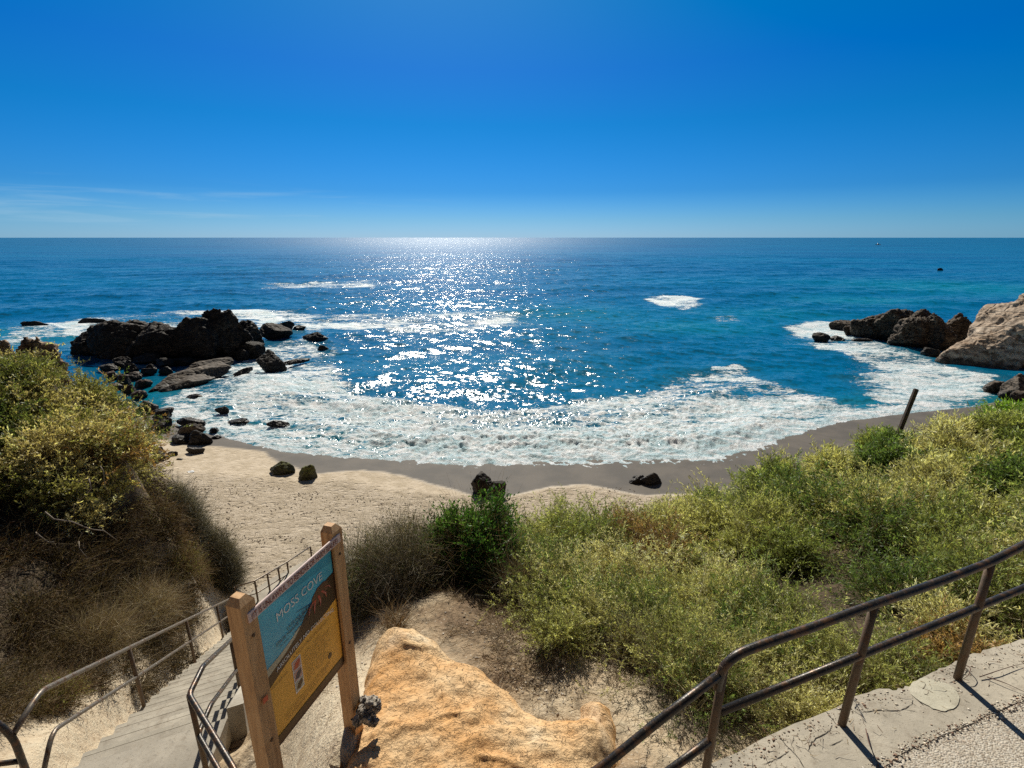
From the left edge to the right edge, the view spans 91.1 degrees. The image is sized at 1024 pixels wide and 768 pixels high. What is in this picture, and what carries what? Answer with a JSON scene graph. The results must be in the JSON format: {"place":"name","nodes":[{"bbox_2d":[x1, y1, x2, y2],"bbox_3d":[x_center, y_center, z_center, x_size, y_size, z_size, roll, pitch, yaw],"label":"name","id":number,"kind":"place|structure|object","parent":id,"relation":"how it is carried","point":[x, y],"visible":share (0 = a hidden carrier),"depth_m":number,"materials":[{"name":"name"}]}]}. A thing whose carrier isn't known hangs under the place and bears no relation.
{"place":"outdoors","nodes":[
{"label":"outdoors","id":0,"kind":"place"},
{"bbox_2d":[177,423,205,433],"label":"leaning slab","id":1,"kind":"structure","parent":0,"point":[189,429],"depth_m":30.76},
{"bbox_2d":[0,238,1023,467],"bbox_3d":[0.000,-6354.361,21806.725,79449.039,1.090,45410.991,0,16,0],"label":"sea","id":2,"kind":"structure","parent":0,"point":[464,352],"depth_m":67.36,"materials":[{"name":"liquid"}]},
{"bbox_2d":[20,321,47,325],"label":"rock","id":3,"kind":"object","parent":2,"relation":"in","point":[37,323],"visible":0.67,"depth_m":70.09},
{"bbox_2d":[78,318,106,322],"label":"rock","id":4,"kind":"object","parent":2,"relation":"in","point":[86,320],"visible":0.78,"depth_m":73.06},
{"bbox_2d":[98,363,117,370],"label":"rock","id":5,"kind":"object","parent":2,"relation":"in","point":[109,367],"visible":0.91,"depth_m":47.15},
{"bbox_2d":[106,371,117,379],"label":"rock","id":6,"kind":"object","parent":2,"relation":"in","point":[109,375],"visible":0.69,"depth_m":43.84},
{"bbox_2d":[112,356,132,368],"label":"rock","id":7,"kind":"object","parent":2,"relation":"in","point":[121,362],"visible":0.59,"depth_m":47.99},
{"bbox_2d":[124,363,139,374],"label":"rock","id":8,"kind":"object","parent":2,"relation":"in","point":[132,367],"visible":0.45,"depth_m":44.44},
{"bbox_2d":[127,371,142,379],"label":"rock","id":9,"kind":"object","parent":2,"relation":"in","point":[134,375],"visible":0.82,"depth_m":43.89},
{"bbox_2d":[134,379,152,388],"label":"rock","id":10,"kind":"object","parent":2,"relation":"in","point":[142,383],"visible":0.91,"depth_m":41.39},
{"bbox_2d":[140,368,156,375],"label":"rock","id":11,"kind":"object","parent":2,"relation":"in","point":[148,371],"visible":1,"depth_m":45.52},
{"bbox_2d":[133,352,165,363],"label":"rock","id":12,"kind":"object","parent":2,"relation":"in","point":[148,358],"visible":0.65,"depth_m":49.29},
{"bbox_2d":[144,364,157,370],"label":"rock","id":13,"kind":"object","parent":2,"relation":"in","point":[150,366],"visible":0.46,"depth_m":46.18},
{"bbox_2d":[158,366,172,374],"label":"rock","id":14,"kind":"object","parent":2,"relation":"in","point":[167,370],"visible":0.92,"depth_m":45.95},
{"bbox_2d":[156,358,175,366],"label":"rock","id":15,"kind":"object","parent":2,"relation":"in","point":[164,362],"visible":0.91,"depth_m":48.41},
{"bbox_2d":[70,308,264,359],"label":"rock outcrop","id":16,"kind":"object","parent":2,"relation":"in","point":[213,332],"visible":0.73,"depth_m":50.81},
{"bbox_2d":[186,394,201,398],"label":"rock","id":17,"kind":"object","parent":2,"relation":"in","point":[191,396],"visible":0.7,"depth_m":38.58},
{"bbox_2d":[194,355,233,361],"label":"rock","id":18,"kind":"object","parent":2,"relation":"in","point":[209,358],"visible":0.44,"depth_m":50.72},
{"bbox_2d":[215,406,228,413],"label":"rock","id":19,"kind":"object","parent":2,"relation":"in","point":[223,410],"visible":1,"depth_m":35.38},
{"bbox_2d":[228,418,248,423],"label":"rock","id":20,"kind":"object","parent":2,"relation":"in","point":[240,420],"visible":1,"depth_m":33.84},
{"bbox_2d":[233,367,252,376],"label":"rock","id":21,"kind":"object","parent":2,"relation":"in","point":[243,371],"visible":0.98,"depth_m":45.72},
{"bbox_2d":[234,341,265,360],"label":"rock","id":22,"kind":"object","parent":2,"relation":"in","point":[247,350],"visible":0.93,"depth_m":52.33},
{"bbox_2d":[259,323,292,339],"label":"rock","id":23,"kind":"object","parent":2,"relation":"in","point":[271,331],"visible":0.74,"depth_m":61.02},
{"bbox_2d":[266,420,289,426],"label":"rock","id":24,"kind":"object","parent":2,"relation":"in","point":[276,423],"visible":1,"depth_m":32.98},
{"bbox_2d":[255,349,309,372],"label":"rock","id":25,"kind":"object","parent":2,"relation":"in","point":[269,360],"visible":0.96,"depth_m":46.35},
{"bbox_2d":[280,321,294,328],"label":"rock","id":26,"kind":"object","parent":2,"relation":"in","point":[289,324],"visible":0.59,"depth_m":68.28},
{"bbox_2d":[293,325,305,329],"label":"rock","id":27,"kind":"object","parent":2,"relation":"in","point":[298,327],"visible":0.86,"depth_m":67.65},
{"bbox_2d":[302,332,327,340],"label":"rock","id":28,"kind":"object","parent":2,"relation":"in","point":[316,336],"visible":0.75,"depth_m":60.17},
{"bbox_2d":[318,345,328,349],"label":"rock","id":29,"kind":"object","parent":2,"relation":"in","point":[321,347],"visible":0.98,"depth_m":56.06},
{"bbox_2d":[812,332,830,341],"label":"rock","id":30,"kind":"object","parent":2,"relation":"in","point":[820,337],"visible":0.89,"depth_m":60.14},
{"bbox_2d":[830,335,844,340],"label":"rock","id":31,"kind":"object","parent":2,"relation":"in","point":[835,338],"visible":0.81,"depth_m":60.67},
{"bbox_2d":[829,320,850,334],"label":"rock","id":32,"kind":"object","parent":2,"relation":"in","point":[843,325],"visible":0.45,"depth_m":68.04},
{"bbox_2d":[851,338,872,340],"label":"rock","id":33,"kind":"object","parent":2,"relation":"in","point":[860,339],"visible":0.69,"depth_m":59.97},
{"bbox_2d":[920,347,940,356],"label":"rock","id":34,"kind":"object","parent":2,"relation":"in","point":[928,352],"visible":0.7,"depth_m":52.18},
{"bbox_2d":[0,380,1023,767],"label":"ground","id":35,"kind":"structure","parent":0,"point":[222,464],"depth_m":10.10,"materials":[{"name":"sand"}]},
{"bbox_2d":[0,339,17,359],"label":"crag","id":36,"kind":"structure","parent":35,"relation":"on","point":[5,344],"depth_m":12.76,"materials":[{"name":"stone"}]},
{"bbox_2d":[16,336,72,393],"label":"crag","id":37,"kind":"structure","parent":35,"relation":"on","point":[27,343],"depth_m":13.15,"materials":[{"name":"stone"}]},
{"bbox_2d":[2,640,124,723],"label":"shrub","id":38,"kind":"object","parent":35,"relation":"on","point":[63,687],"visible":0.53,"depth_m":6.07,"materials":[{"name":"brown plant"}]},
{"bbox_2d":[0,372,132,537],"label":"scrub bush","id":39,"kind":"object","parent":35,"relation":"on","point":[24,441],"visible":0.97,"depth_m":9.29,"materials":[{"name":"green plant"}]},
{"bbox_2d":[0,329,139,418],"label":"scrub bush","id":40,"kind":"object","parent":35,"relation":"on","point":[26,358],"visible":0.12,"depth_m":11.73,"materials":[{"name":"green plant"}]},
{"bbox_2d":[0,469,155,578],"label":"dry thicket","id":41,"kind":"object","parent":35,"relation":"on","point":[100,536],"visible":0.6,"depth_m":9.12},
{"bbox_2d":[44,511,117,540],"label":"dead branch","id":42,"kind":"object","parent":41,"relation":"in","point":[49,515],"visible":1,"depth_m":8.53,"materials":[{"name":"grey wood"}]},
{"bbox_2d":[71,478,91,526],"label":"dead branch","id":43,"kind":"object","parent":41,"relation":"in","point":[82,497],"visible":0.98,"depth_m":9.02,"materials":[{"name":"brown wood"}]},
{"bbox_2d":[4,561,172,673],"bbox_3d":[-6.414,3.782,7.531,2.231,1.825,2.197,0,16,0],"label":"shrub","id":44,"kind":"object","parent":35,"relation":"on","point":[109,623],"visible":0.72,"depth_m":7.58,"materials":[{"name":"brown plant"}]},
{"bbox_2d":[0,355,192,511],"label":"scrub bush","id":45,"kind":"object","parent":35,"relation":"on","point":[135,436],"visible":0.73,"depth_m":10.77,"materials":[{"name":"green plant"}]},
{"bbox_2d":[0,512,199,735],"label":"dry thicket","id":46,"kind":"object","parent":35,"relation":"on","point":[10,552],"visible":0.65,"depth_m":7.57,"materials":[{"name":"plant"}]},
{"bbox_2d":[109,383,122,389],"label":"rock","id":47,"kind":"object","parent":35,"relation":"on","point":[119,386],"visible":0.19,"depth_m":40.95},
{"bbox_2d":[116,374,130,384],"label":"rock","id":48,"kind":"object","parent":35,"relation":"on","point":[126,380],"visible":0.66,"depth_m":42.33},
{"bbox_2d":[120,384,135,394],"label":"rock","id":49,"kind":"object","parent":35,"relation":"on","point":[128,388],"visible":0.64,"depth_m":39.76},
{"bbox_2d":[130,390,147,398],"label":"rock","id":50,"kind":"object","parent":35,"relation":"on","point":[141,392],"visible":0.77,"depth_m":38.51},
{"bbox_2d":[76,561,220,656],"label":"shrub","id":51,"kind":"object","parent":35,"relation":"on","point":[159,601],"visible":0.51,"depth_m":9.06,"materials":[{"name":"brown plant"}]},
{"bbox_2d":[73,718,231,767],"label":"landing","id":52,"kind":"object","parent":35,"relation":"on","point":[179,750],"visible":0.75,"depth_m":4.78,"materials":[{"name":"concrete"}]},
{"bbox_2d":[0,720,29,767],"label":"landing railing","id":53,"kind":"object","parent":52,"relation":"on","point":[20,760],"visible":1,"depth_m":4.12,"materials":[{"name":"metal"}]},
{"bbox_2d":[137,400,173,415],"bbox_3d":[-25.339,1.731,35.644,3.135,1.136,1.277,4,17,13],"label":"rock","id":54,"kind":"object","parent":35,"relation":"on","point":[154,407],"visible":0.56,"depth_m":35.43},
{"bbox_2d":[104,488,217,669],"bbox_3d":[-7.283,4.050,10.648,2.738,4.243,3.664,0,16,0],"label":"dry thicket","id":55,"kind":"object","parent":35,"relation":"on","point":[165,516],"visible":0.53,"depth_m":10.63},
{"bbox_2d":[150,417,171,429],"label":"rock","id":56,"kind":"object","parent":35,"relation":"on","point":[164,424],"visible":0.73,"depth_m":32.30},
{"bbox_2d":[152,447,169,460],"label":"boulder","id":57,"kind":"object","parent":35,"relation":"on","point":[159,452],"visible":0.17,"depth_m":27.59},
{"bbox_2d":[153,409,169,417],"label":"rock","id":58,"kind":"object","parent":35,"relation":"on","point":[160,411],"visible":0.51,"depth_m":34.05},
{"bbox_2d":[79,632,248,764],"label":"beach stairs","id":59,"kind":"structure","parent":35,"relation":"on","point":[164,713],"depth_m":5.89,"materials":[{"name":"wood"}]},
{"bbox_2d":[12,598,228,767],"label":"stair railing","id":60,"kind":"object","parent":59,"relation":"on","point":[29,708],"visible":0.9,"depth_m":5.83,"materials":[{"name":"metal"}]},
{"bbox_2d":[128,470,223,603],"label":"shrub","id":61,"kind":"object","parent":35,"relation":"on","point":[193,568],"visible":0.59,"depth_m":11.29,"materials":[{"name":"brown plant"}]},
{"bbox_2d":[132,451,224,598],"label":"dry thicket","id":62,"kind":"object","parent":35,"relation":"on","point":[154,490],"visible":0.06,"depth_m":12.87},
{"bbox_2d":[171,433,189,443],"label":"boulder","id":63,"kind":"object","parent":35,"relation":"on","point":[183,438],"visible":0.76,"depth_m":30.19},
{"bbox_2d":[148,357,233,391],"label":"rock slab","id":64,"kind":"object","parent":35,"relation":"on","point":[199,373],"visible":0.93,"depth_m":42.58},
{"bbox_2d":[176,417,205,425],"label":"rock","id":65,"kind":"object","parent":35,"relation":"on","point":[183,421],"visible":0.74,"depth_m":33.28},
{"bbox_2d":[144,467,242,575],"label":"shrub","id":66,"kind":"object","parent":35,"relation":"on","point":[195,509],"visible":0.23,"depth_m":14.13,"materials":[{"name":"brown plant"}]},
{"bbox_2d":[186,447,204,453],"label":"rock","id":67,"kind":"object","parent":35,"relation":"on","point":[193,450],"visible":0.84,"depth_m":28.64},
{"bbox_2d":[188,430,212,444],"bbox_3d":[-18.825,3.339,30.343,1.439,1.201,0.856,0,16,0],"label":"boulder","id":68,"kind":"object","parent":35,"relation":"on","point":[196,437],"visible":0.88,"depth_m":30.03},
{"bbox_2d":[209,427,218,433],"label":"rock","id":69,"kind":"object","parent":35,"relation":"on","point":[213,430],"visible":0.93,"depth_m":32.16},
{"bbox_2d":[211,435,221,438],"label":"rock","id":70,"kind":"object","parent":35,"relation":"on","point":[217,437],"visible":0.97,"depth_m":31.22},
{"bbox_2d":[199,513,264,605],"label":"shrub","id":71,"kind":"object","parent":35,"relation":"on","point":[228,575],"visible":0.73,"depth_m":14.73,"materials":[{"name":"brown plant"}]},
{"bbox_2d":[270,461,294,474],"bbox_3d":[-12.016,4.429,26.208,1.360,0.802,0.703,0,16,0],"label":"mossy stone","id":72,"kind":"object","parent":35,"relation":"on","point":[281,467],"visible":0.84,"depth_m":26.02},
{"bbox_2d":[226,522,362,767],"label":"information sign","id":73,"kind":"object","parent":35,"relation":"on","point":[293,641],"visible":1,"depth_m":2.84,"materials":[{"name":"brown wood"}]},
{"bbox_2d":[248,553,354,604],"bbox_3d":[-6.676,6.283,15.610,1.746,0.368,3.727,7,18,23],"label":"beach landing","id":74,"kind":"object","parent":35,"relation":"on","point":[263,594],"depth_m":15.45,"materials":[{"name":"concrete"}]},
{"bbox_2d":[234,546,311,601],"bbox_3d":[-7.208,5.869,15.494,0.269,1.048,2.787,6,17,21],"label":"beach railing","id":75,"kind":"object","parent":74,"relation":"on","point":[269,584],"visible":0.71,"depth_m":15.10,"materials":[{"name":"metal"}]},
{"bbox_2d":[298,464,317,480],"bbox_3d":[-10.434,4.594,25.584,0.951,1.100,0.651,0,16,0],"label":"mossy stone","id":76,"kind":"object","parent":35,"relation":"on","point":[308,472],"visible":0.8,"depth_m":25.36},
{"bbox_2d":[262,505,417,638],"bbox_3d":[-1.765,2.221,5.801,1.900,1.678,1.921,-15,22,-42],"label":"shrub","id":77,"kind":"object","parent":35,"relation":"on","point":[353,561],"visible":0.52,"depth_m":5.67,"materials":[{"name":"brown plant"}]},
{"bbox_2d":[357,581,426,644],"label":"dry weed","id":78,"kind":"object","parent":35,"relation":"on","point":[393,622],"visible":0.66,"depth_m":4.78,"materials":[{"name":"brown plant"}]},
{"bbox_2d":[344,484,480,625],"bbox_3d":[-1.238,2.081,5.954,2.160,2.002,2.171,0,16,0],"label":"shrub","id":79,"kind":"object","parent":35,"relation":"on","point":[408,577],"visible":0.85,"depth_m":5.69,"materials":[{"name":"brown plant"}]},
{"bbox_2d":[193,477,643,623],"bbox_3d":[-5.011,5.650,19.656,22.055,1.689,11.589,0,16,0],"label":"beach wrack","id":80,"kind":"object","parent":35,"relation":"on","point":[337,512],"visible":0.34,"depth_m":22.15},
{"bbox_2d":[0,572,912,767],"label":"twig litter","id":81,"kind":"object","parent":35,"relation":"on","point":[465,595],"visible":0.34,"depth_m":4.36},
{"bbox_2d":[339,627,619,767],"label":"sandstone outcrop","id":82,"kind":"object","parent":35,"relation":"on","point":[440,709],"visible":0.96,"depth_m":3.52,"materials":[{"name":"stone"}]},
{"bbox_2d":[351,694,381,729],"bbox_3d":[-0.999,2.244,3.463,0.195,0.173,0.197,0,16,0],"label":"conglomerate stone","id":83,"kind":"object","parent":82,"relation":"on","point":[369,708],"visible":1,"depth_m":3.42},
{"bbox_2d":[471,471,491,495],"bbox_3d":[-1.423,4.905,23.963,1.094,1.526,0.877,0,16,0],"label":"boulder","id":84,"kind":"object","parent":35,"relation":"on","point":[482,476],"visible":0.61,"depth_m":23.56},
{"bbox_2d":[382,459,585,604],"bbox_3d":[-0.379,1.945,6.202,2.334,2.136,2.511,-12,20,-35],"label":"shrub","id":85,"kind":"object","parent":35,"relation":"on","point":[495,520],"visible":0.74,"depth_m":5.92,"materials":[{"name":"green plant"}]},
{"bbox_2d":[489,480,506,499],"bbox_3d":[-0.697,5.054,23.512,0.777,1.003,0.742,4,17,14],"label":"boulder","id":86,"kind":"object","parent":35,"relation":"on","point":[496,485],"visible":0.43,"depth_m":23.37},
{"bbox_2d":[455,534,565,611],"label":"shrub","id":87,"kind":"object","parent":35,"relation":"on","point":[498,582],"visible":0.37,"depth_m":5.48,"materials":[{"name":"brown plant"}]},
{"bbox_2d":[510,482,666,571],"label":"scrub bush","id":88,"kind":"object","parent":35,"relation":"on","point":[579,522],"visible":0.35,"depth_m":7.12,"materials":[{"name":"green plant"}]},
{"bbox_2d":[585,596,660,689],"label":"shrub","id":89,"kind":"object","parent":35,"relation":"on","point":[625,649],"visible":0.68,"depth_m":4.30,"materials":[{"name":"green plant"}]},
{"bbox_2d":[474,507,803,754],"bbox_3d":[1.189,2.178,5.142,3.017,2.023,3.720,-13,20,-37],"label":"scrub bush","id":90,"kind":"object","parent":35,"relation":"on","point":[576,595],"visible":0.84,"depth_m":4.69,"materials":[{"name":"green plant"}]},
{"bbox_2d":[629,473,661,484],"bbox_3d":[6.683,4.759,25.095,1.659,0.791,0.767,0,16,0],"label":"boulder","id":91,"kind":"object","parent":35,"relation":"on","point":[652,479],"visible":0.97,"depth_m":24.94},
{"bbox_2d":[624,480,756,546],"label":"scrub bush","id":92,"kind":"object","parent":35,"relation":"on","point":[697,515],"visible":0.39,"depth_m":7.74,"materials":[{"name":"green plant"}]},
{"bbox_2d":[608,500,847,615],"bbox_3d":[2.685,2.397,6.238,3.065,1.539,2.579,5,17,15],"label":"scrub bush","id":93,"kind":"object","parent":35,"relation":"on","point":[790,543],"visible":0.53,"depth_m":6.54,"materials":[{"name":"green plant"}]},
{"bbox_2d":[667,448,892,512],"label":"scrub bush","id":94,"kind":"object","parent":35,"relation":"on","point":[769,469],"visible":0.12,"depth_m":9.53,"materials":[{"name":"green plant"}]},
{"bbox_2d":[654,531,1021,737],"bbox_3d":[2.940,2.171,4.621,3.884,1.564,2.606,-6,17,-20],"label":"scrub bush","id":95,"kind":"object","parent":35,"relation":"on","point":[802,702],"visible":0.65,"depth_m":4.16,"materials":[{"name":"green plant"}]},
{"bbox_2d":[699,449,1022,584],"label":"scrub bush","id":96,"kind":"object","parent":35,"relation":"on","point":[838,502],"visible":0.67,"depth_m":7.09,"materials":[{"name":"green plant"}]},
{"bbox_2d":[740,407,990,482],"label":"scrub bush","id":97,"kind":"object","parent":35,"relation":"on","point":[871,445],"visible":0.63,"depth_m":9.90,"materials":[{"name":"green plant"}]},
{"bbox_2d":[711,639,1023,767],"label":"concrete curb","id":98,"kind":"structure","parent":35,"relation":"on","point":[909,723],"depth_m":3.11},
{"bbox_2d":[186,540,1023,767],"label":"pipe railing","id":99,"kind":"object","parent":98,"relation":"on","point":[716,680],"visible":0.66,"depth_m":2.92,"materials":[{"name":"metal"}]},
{"bbox_2d":[865,728,878,764],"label":"twig","id":100,"kind":"object","parent":98,"relation":"on","point":[869,744],"visible":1,"depth_m":2.95,"materials":[{"name":"wood"}]},
{"bbox_2d":[727,639,1023,767],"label":"dry twig bits","id":101,"kind":"object","parent":98,"relation":"on","point":[861,716],"visible":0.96,"depth_m":3.11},
{"bbox_2d":[979,664,1020,676],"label":"twig","id":102,"kind":"object","parent":98,"relation":"on","point":[997,670],"visible":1,"depth_m":3.36,"materials":[{"name":"wood"}]},
{"bbox_2d":[894,388,918,437],"bbox_3d":[7.829,0.844,10.091,0.664,1.494,0.084,-10,19,-30],"label":"wooden stake","id":103,"kind":"object","parent":35,"relation":"on","point":[908,408],"visible":0.57,"depth_m":10.04,"materials":[{"name":"brown wood"}]},
{"bbox_2d":[850,308,971,350],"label":"rock outcrop","id":104,"kind":"object","parent":35,"relation":"on","point":[921,328],"visible":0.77,"depth_m":57.03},
{"bbox_2d":[867,473,1023,645],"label":"scrub bush","id":105,"kind":"object","parent":35,"relation":"on","point":[962,546],"visible":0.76,"depth_m":5.31,"materials":[{"name":"green plant"}]},
{"bbox_2d":[871,408,1023,507],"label":"scrub bush","id":106,"kind":"object","parent":35,"relation":"on","point":[961,455],"visible":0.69,"depth_m":8.19,"materials":[{"name":"green plant"}]},
{"bbox_2d":[934,293,1023,369],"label":"headland rock","id":107,"kind":"object","parent":35,"relation":"on","point":[995,337],"visible":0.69,"depth_m":48.59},
{"bbox_2d":[958,397,1023,447],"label":"scrub bush","id":108,"kind":"object","parent":35,"relation":"on","point":[1008,425],"visible":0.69,"depth_m":9.74,"materials":[{"name":"green plant"}]},
{"bbox_2d":[964,396,1023,439],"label":"scrub bush","id":109,"kind":"object","parent":35,"relation":"on","point":[1003,406],"visible":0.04,"depth_m":11.45,"materials":[{"name":"green plant"}]},
{"bbox_2d":[982,373,1023,402],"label":"rock shelf","id":110,"kind":"object","parent":35,"relation":"on","point":[1013,388],"visible":0.94,"depth_m":38.63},
{"bbox_2d":[984,464,1023,514],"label":"scrub bush","id":111,"kind":"object","parent":35,"relation":"on","point":[1017,488],"visible":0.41,"depth_m":6.77,"materials":[{"name":"green plant"}]},
{"bbox_2d":[0,0,1023,237],"label":"sky","id":112,"kind":"structure","parent":0,"point":[119,118],"materials":[{"name":"blue"}]},
{"bbox_2d":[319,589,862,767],"bbox_3d":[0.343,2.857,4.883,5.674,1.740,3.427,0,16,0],"label":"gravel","id":113,"kind":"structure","parent":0,"point":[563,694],"depth_m":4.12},
{"bbox_2d":[884,701,1023,767],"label":"path","id":114,"kind":"structure","parent":0,"point":[991,743],"depth_m":2.92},
{"bbox_2d":[713,643,1023,767],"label":"grit","id":115,"kind":"object","parent":114,"relation":"on","point":[918,737],"visible":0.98,"depth_m":3.04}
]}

